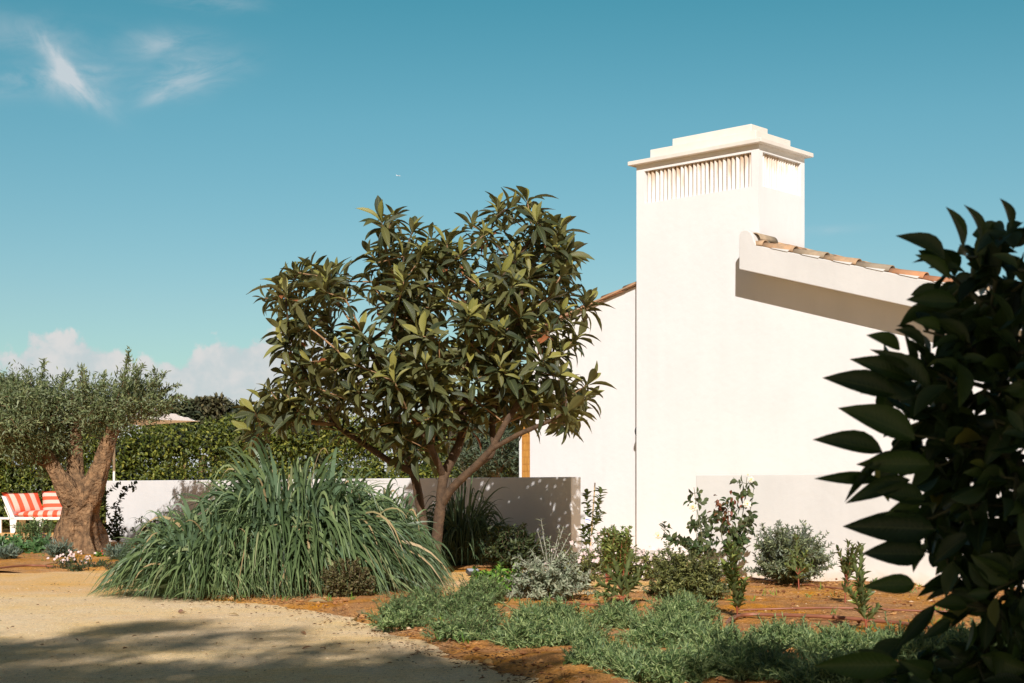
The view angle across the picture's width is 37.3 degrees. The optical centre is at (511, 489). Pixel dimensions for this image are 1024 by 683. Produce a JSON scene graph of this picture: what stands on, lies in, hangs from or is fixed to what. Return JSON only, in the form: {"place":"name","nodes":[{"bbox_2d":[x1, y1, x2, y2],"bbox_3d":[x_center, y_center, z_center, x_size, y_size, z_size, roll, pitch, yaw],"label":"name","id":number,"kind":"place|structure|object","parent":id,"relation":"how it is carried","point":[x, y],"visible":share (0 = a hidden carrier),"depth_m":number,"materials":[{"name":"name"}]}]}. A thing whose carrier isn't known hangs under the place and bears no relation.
{"place":"outdoors","nodes":[
{"label":"outdoors","id":0,"kind":"place"},
{"bbox_2d":[0,520,725,682],"bbox_3d":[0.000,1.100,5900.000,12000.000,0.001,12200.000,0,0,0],"label":"ground","id":1,"kind":"structure","parent":0,"point":[180,671],"depth_m":10.85,"materials":[{"name":"beige sand"}]},
{"bbox_2d":[0,491,61,532],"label":"garden sofa","id":2,"kind":"object","parent":1,"relation":"on","point":[22,507],"visible":0.72,"depth_m":38.60,"materials":[{"name":"fabric"}]},
{"bbox_2d":[56,411,197,480],"bbox_3d":[-9.576,-0.584,36.500,3.000,3.368,3.000,0,0,-40],"label":"parasol","id":3,"kind":"object","parent":1,"relation":"on","point":[175,418],"visible":0.12,"depth_m":36.47,"materials":[{"name":"white fabric"}]},
{"bbox_2d":[0,409,516,528],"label":"hedge","id":4,"kind":"object","parent":1,"relation":"on","point":[130,452],"visible":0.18,"depth_m":42.45,"materials":[{"name":"green plant"}]},
{"bbox_2d":[0,541,548,572],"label":"planting bed","id":5,"kind":"object","parent":1,"relation":"on","point":[27,558],"visible":0.13,"depth_m":21.85,"materials":[{"name":"soil"}]},
{"bbox_2d":[0,542,23,559],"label":"lavender","id":6,"kind":"object","parent":5,"relation":"on","point":[9,552],"visible":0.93,"depth_m":23.41,"materials":[{"name":"green plant"}]},
{"bbox_2d":[0,530,51,553],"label":"shrub","id":7,"kind":"object","parent":5,"relation":"on","point":[35,545],"visible":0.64,"depth_m":25.94,"materials":[{"name":"green plant"}]},
{"bbox_2d":[0,564,54,568],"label":"drip hose","id":8,"kind":"object","parent":5,"relation":"on","point":[26,565],"visible":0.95,"depth_m":20.99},
{"bbox_2d":[9,516,53,541],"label":"shrub","id":9,"kind":"object","parent":5,"relation":"on","point":[33,526],"visible":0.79,"depth_m":30.82,"materials":[{"name":"green plant"}]},
{"bbox_2d":[42,536,77,557],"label":"lavender","id":10,"kind":"object","parent":5,"relation":"on","point":[53,550],"visible":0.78,"depth_m":23.74,"materials":[{"name":"green plant"}]},
{"bbox_2d":[47,549,95,562],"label":"flowering plant","id":11,"kind":"object","parent":5,"relation":"on","point":[73,558],"visible":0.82,"depth_m":22.17,"materials":[{"name":"white plant"}]},
{"bbox_2d":[46,556,120,571],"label":"shrub","id":12,"kind":"object","parent":5,"relation":"on","point":[68,566],"visible":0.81,"depth_m":20.73,"materials":[{"name":"green plant"}]},
{"bbox_2d":[0,346,189,554],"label":"olive tree","id":13,"kind":"object","parent":5,"relation":"on","point":[29,413],"visible":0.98,"depth_m":25.40,"materials":[{"name":"green plant"}]},
{"bbox_2d":[93,551,107,556],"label":"flowering plant","id":14,"kind":"object","parent":5,"relation":"on","point":[97,554],"visible":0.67,"depth_m":24.48,"materials":[{"name":"green plant"}]},
{"bbox_2d":[102,538,134,559],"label":"lavender","id":15,"kind":"object","parent":5,"relation":"on","point":[111,550],"visible":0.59,"depth_m":23.09,"materials":[{"name":"green plant"}]},
{"bbox_2d":[99,481,137,544],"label":"shrub","id":16,"kind":"object","parent":5,"relation":"on","point":[109,528],"visible":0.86,"depth_m":28.74,"materials":[{"name":"green plant"}]},
{"bbox_2d":[130,516,158,537],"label":"shrub","id":17,"kind":"object","parent":5,"relation":"on","point":[143,529],"visible":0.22,"depth_m":28.29,"materials":[{"name":"green plant"}]},
{"bbox_2d":[425,472,521,568],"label":"fountain grass","id":18,"kind":"object","parent":5,"relation":"on","point":[464,539],"depth_m":21.44,"materials":[{"name":"green plant"}]},
{"bbox_2d":[22,549,946,664],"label":"weeds","id":19,"kind":"object","parent":5,"relation":"on","point":[467,641],"visible":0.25,"depth_m":14.32,"materials":[{"name":"green plant"}]},
{"bbox_2d":[481,522,551,570],"bbox_3d":[0.060,0.767,20.608,0.981,0.671,1.038,0,0,0],"label":"shrub","id":20,"kind":"object","parent":5,"relation":"on","point":[506,548],"visible":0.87,"depth_m":20.42,"materials":[{"name":"green plant"}]},
{"bbox_2d":[0,587,641,682],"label":"gravel pebbles","id":21,"kind":"object","parent":1,"relation":"on","point":[192,634],"visible":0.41,"depth_m":11.21,"materials":[{"name":"beige gravel"}]},
{"bbox_2d":[106,477,580,563],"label":"garden wall","id":22,"kind":"structure","parent":1,"relation":"on","point":[555,502],"depth_m":22.99,"materials":[{"name":"white paint"}]},
{"bbox_2d":[230,186,615,575],"bbox_3d":[-1.114,-1.318,19.026,4.876,4.986,2.904,0,0,0],"label":"loquat tree","id":23,"kind":"object","parent":1,"relation":"on","point":[403,380],"visible":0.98,"depth_m":18.43,"materials":[{"name":"green plant"}]},
{"bbox_2d":[466,568,478,575],"bbox_3d":[-0.499,1.055,19.404,0.170,0.095,0.103,0,0,-26],"label":"garden floodlight","id":24,"kind":"object","parent":1,"relation":"on","point":[468,571],"visible":0.5,"depth_m":19.37,"materials":[{"name":"metal"}]},
{"bbox_2d":[440,394,518,477],"bbox_3d":[-0.321,-0.461,32.957,2.629,3.314,2.964,0,0,0],"label":"olive tree","id":25,"kind":"object","parent":1,"relation":"on","point":[497,465],"visible":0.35,"depth_m":32.29,"materials":[{"name":"green plant"}]},
{"bbox_2d":[463,561,529,591],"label":"shrub","id":26,"kind":"object","parent":1,"relation":"on","point":[507,572],"visible":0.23,"depth_m":15.42,"materials":[{"name":"green plant"}]},
{"bbox_2d":[0,577,1014,682],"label":"soil bed","id":27,"kind":"object","parent":1,"relation":"on","point":[550,655],"visible":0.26,"depth_m":13.26,"materials":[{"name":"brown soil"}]},
{"bbox_2d":[85,489,322,601],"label":"fountain grass","id":28,"kind":"object","parent":27,"relation":"on","point":[156,550],"depth_m":15.20,"materials":[{"name":"green plant"}]},
{"bbox_2d":[118,436,461,600],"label":"fountain grass","id":29,"kind":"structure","parent":27,"relation":"on","point":[328,523],"depth_m":15.65,"materials":[{"name":"green plant"}]},
{"bbox_2d":[308,598,326,601],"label":"fallen leaf","id":30,"kind":"object","parent":27,"relation":"on","point":[316,599],"visible":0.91,"depth_m":14.23,"materials":[{"name":"beige plant"}]},
{"bbox_2d":[312,557,377,596],"bbox_3d":[-1.624,0.877,14.995,0.580,0.451,0.621,0,0,-32],"label":"shrub","id":31,"kind":"object","parent":27,"relation":"on","point":[354,579],"visible":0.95,"depth_m":14.84,"materials":[{"name":"green plant"}]},
{"bbox_2d":[361,569,512,642],"bbox_3d":[-0.569,0.935,12.536,1.260,0.397,4.230,0,0,0],"label":"creeping rosemary","id":32,"kind":"object","parent":27,"relation":"on","point":[469,603],"visible":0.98,"depth_m":11.80,"materials":[{"name":"green plant"}]},
{"bbox_2d":[483,658,493,664],"bbox_3d":[-0.148,1.085,9.536,0.072,0.052,0.047,0,0,40],"label":"stone","id":33,"kind":"object","parent":27,"relation":"on","point":[489,661],"visible":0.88,"depth_m":9.52,"materials":[{"name":"beige stone"}]},
{"bbox_2d":[503,518,595,600],"bbox_3d":[0.362,0.686,14.790,0.910,0.804,1.168,0,0,0],"label":"shrub","id":34,"kind":"object","parent":27,"relation":"on","point":[540,583],"visible":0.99,"depth_m":14.54,"materials":[{"name":"plant"}]},
{"bbox_2d":[511,592,629,605],"bbox_3d":[0.407,1.045,14.514,0.353,0.029,2.117,0,0,-29],"label":"drip hose","id":35,"kind":"object","parent":27,"relation":"on","point":[586,604],"visible":0.25,"depth_m":13.78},
{"bbox_2d":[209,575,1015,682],"bbox_3d":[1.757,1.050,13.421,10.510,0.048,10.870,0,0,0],"label":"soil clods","id":36,"kind":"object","parent":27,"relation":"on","point":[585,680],"visible":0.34,"depth_m":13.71,"materials":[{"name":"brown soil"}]},
{"bbox_2d":[593,545,651,603],"bbox_3d":[1.000,0.789,13.757,0.549,0.584,0.280,0,0,0],"label":"sapling","id":37,"kind":"object","parent":27,"relation":"on","point":[626,583],"visible":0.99,"depth_m":13.77,"materials":[{"name":"green plant"}]},
{"bbox_2d":[639,541,731,599],"bbox_3d":[1.696,0.786,14.617,0.976,0.573,0.891,0,0,0],"label":"shrub","id":38,"kind":"object","parent":27,"relation":"on","point":[693,576],"visible":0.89,"depth_m":14.45,"materials":[{"name":"green plant"}]},
{"bbox_2d":[707,473,758,562],"bbox_3d":[2.627,0.443,18.068,0.656,1.279,0.402,0,0,-14],"label":"rose bush","id":39,"kind":"object","parent":27,"relation":"on","point":[741,540],"visible":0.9,"depth_m":18.01,"materials":[{"name":"green plant"}]},
{"bbox_2d":[718,541,749,613],"bbox_3d":[1.805,0.747,12.444,0.289,0.670,0.256,0,0,-24],"label":"sapling","id":40,"kind":"object","parent":27,"relation":"on","point":[732,573],"visible":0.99,"depth_m":12.42,"materials":[{"name":"green plant"}]},
{"bbox_2d":[726,616,748,633],"bbox_3d":[2.003,1.040,11.092,0.644,0.034,2.323,0,0,-25],"label":"drip hose","id":41,"kind":"object","parent":27,"relation":"on","point":[729,620],"visible":0.21,"depth_m":11.86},
{"bbox_2d":[487,585,1007,682],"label":"ground cover","id":42,"kind":"object","parent":27,"relation":"on","point":[715,649],"visible":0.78,"depth_m":9.59,"materials":[{"name":"green plant"}]},
{"bbox_2d":[743,519,837,584],"bbox_3d":[3.090,0.701,17.074,1.025,0.752,1.014,0,0,39],"label":"shrub","id":43,"kind":"object","parent":27,"relation":"on","point":[773,556],"visible":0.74,"depth_m":16.91,"materials":[{"name":"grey plant"}]},
{"bbox_2d":[749,577,847,590],"bbox_3d":[3.146,1.046,17.001,0.118,0.027,2.353,0,0,-17],"label":"drip hose","id":44,"kind":"object","parent":27,"relation":"on","point":[797,583],"visible":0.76,"depth_m":16.76,"materials":[{"name":"brown plastic"}]},
{"bbox_2d":[784,533,813,588],"bbox_3d":[3.047,0.763,16.056,0.310,0.635,0.215,0,0,0],"label":"sapling","id":45,"kind":"object","parent":27,"relation":"on","point":[798,565],"visible":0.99,"depth_m":16.06,"materials":[{"name":"green plant"}]},
{"bbox_2d":[725,613,958,631],"bbox_3d":[2.773,1.033,11.551,2.494,0.064,0.758,0,0,34],"label":"drip hose","id":46,"kind":"object","parent":27,"relation":"on","point":[817,616],"visible":0.52,"depth_m":12.16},
{"bbox_2d":[740,607,947,611],"bbox_3d":[3.193,1.038,13.085,2.428,0.041,0.144,0,0,9],"label":"drip hose","id":47,"kind":"object","parent":27,"relation":"on","point":[787,608],"visible":0.59,"depth_m":13.16,"materials":[{"name":"brown plastic"}]},
{"bbox_2d":[833,539,863,602],"bbox_3d":[3.133,0.766,14.103,0.255,0.631,0.226,0,0,-30],"label":"sapling","id":48,"kind":"object","parent":27,"relation":"on","point":[846,566],"visible":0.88,"depth_m":14.08,"materials":[{"name":"green plant"}]},
{"bbox_2d":[846,543,884,627],"bbox_3d":[2.611,0.738,11.251,0.328,0.686,0.210,0,0,-26],"label":"sapling","id":49,"kind":"object","parent":27,"relation":"on","point":[861,600],"visible":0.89,"depth_m":11.22,"materials":[{"name":"green plant"}]},
{"bbox_2d":[544,540,614,587],"bbox_3d":[0.714,0.832,16.684,0.775,0.547,0.718,0,0,25],"label":"flowering plant","id":50,"kind":"object","parent":1,"relation":"on","point":[586,566],"visible":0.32,"depth_m":16.59,"materials":[{"name":"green plant"}]},
{"bbox_2d":[577,483,607,552],"bbox_3d":[1.118,0.502,20.856,0.447,1.198,0.256,0,0,12],"label":"staked sapling","id":51,"kind":"object","parent":1,"relation":"on","point":[590,523],"visible":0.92,"depth_m":20.85,"materials":[{"name":"green plant"}]},
{"bbox_2d":[580,531,638,573],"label":"flowering plant","id":52,"kind":"object","parent":1,"relation":"on","point":[599,551],"visible":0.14,"depth_m":19.56,"materials":[{"name":"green plant"}]},
{"bbox_2d":[598,524,633,581],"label":"flowering plant","id":53,"kind":"object","parent":1,"relation":"on","point":[613,538],"visible":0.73,"depth_m":17.95,"materials":[{"name":"green plant"}]},
{"bbox_2d":[622,545,671,579],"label":"flowering plant","id":54,"kind":"object","parent":1,"relation":"on","point":[637,561],"visible":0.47,"depth_m":18.35,"materials":[{"name":"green plant"}]},
{"bbox_2d":[653,487,719,565],"bbox_3d":[2.139,0.522,18.535,0.843,1.124,0.445,0,0,0],"label":"rose bush","id":55,"kind":"object","parent":1,"relation":"on","point":[688,541],"visible":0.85,"depth_m":18.50,"materials":[{"name":"green plant"}]},
{"bbox_2d":[519,124,1023,561],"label":"house","id":56,"kind":"structure","parent":1,"relation":"on","point":[740,321],"depth_m":22.85,"materials":[{"name":"white paint"}]},
{"bbox_2d":[696,473,1023,586],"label":"garden wall","id":57,"kind":"structure","parent":1,"relation":"on","point":[790,500],"depth_m":18.27,"materials":[{"name":"paint"}]},
{"bbox_2d":[813,199,1023,682],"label":"citrus bush","id":58,"kind":"object","parent":1,"relation":"on","point":[947,512],"visible":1,"depth_m":2.92,"materials":[{"name":"green plant"}]},
{"bbox_2d":[346,469,455,585],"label":"fountain grass","id":59,"kind":"object","parent":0,"point":[409,508],"depth_m":17.57,"materials":[{"name":"green plant"}]},
{"bbox_2d":[0,0,1023,489],"label":"sky","id":60,"kind":"structure","parent":0,"point":[161,161],"materials":[{"name":"blue"}]},
{"label":"field","id":61,"kind":"structure","parent":0,"visible":0},
{"bbox_2d":[144,405,178,447],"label":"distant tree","id":62,"kind":"object","parent":61,"relation":"on","point":[161,425],"visible":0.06,"depth_m":84.18,"materials":[{"name":"green plant"}]},
{"bbox_2d":[157,395,204,472],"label":"distant tree","id":63,"kind":"object","parent":61,"relation":"on","point":[188,411],"visible":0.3,"depth_m":84.06,"materials":[{"name":"green plant"}]},
{"bbox_2d":[183,396,216,472],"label":"distant tree","id":64,"kind":"object","parent":61,"relation":"on","point":[193,400],"visible":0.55,"depth_m":84.30,"materials":[{"name":"green plant"}]},
{"bbox_2d":[190,392,234,475],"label":"distant tree","id":65,"kind":"object","parent":61,"relation":"on","point":[218,403],"visible":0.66,"depth_m":84.25,"materials":[{"name":"green plant"}]},
{"bbox_2d":[215,397,234,476],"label":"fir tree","id":66,"kind":"object","parent":61,"relation":"on","point":[219,422],"visible":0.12,"depth_m":84.74,"materials":[{"name":"green plant"}]},
{"bbox_2d":[227,399,243,467],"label":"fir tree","id":67,"kind":"object","parent":61,"relation":"on","point":[236,404],"visible":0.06,"depth_m":84.78,"materials":[{"name":"green plant"}]},
{"bbox_2d":[222,404,256,470],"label":"distant tree","id":68,"kind":"object","parent":61,"relation":"on","point":[233,412],"visible":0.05,"depth_m":84.17,"materials":[{"name":"green plant"}]},
{"bbox_2d":[253,412,303,468],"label":"distant tree","id":69,"kind":"object","parent":61,"relation":"on","point":[283,452],"depth_m":84.48,"materials":[{"name":"green plant"}]},
{"bbox_2d":[289,412,352,471],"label":"distant tree","id":70,"kind":"object","parent":61,"relation":"on","point":[320,460],"visible":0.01,"depth_m":84.23,"materials":[{"name":"green plant"}]},
{"bbox_2d":[402,419,460,476],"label":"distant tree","id":71,"kind":"object","parent":61,"relation":"on","point":[430,456],"visible":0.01,"depth_m":83.94,"materials":[{"name":"green plant"}]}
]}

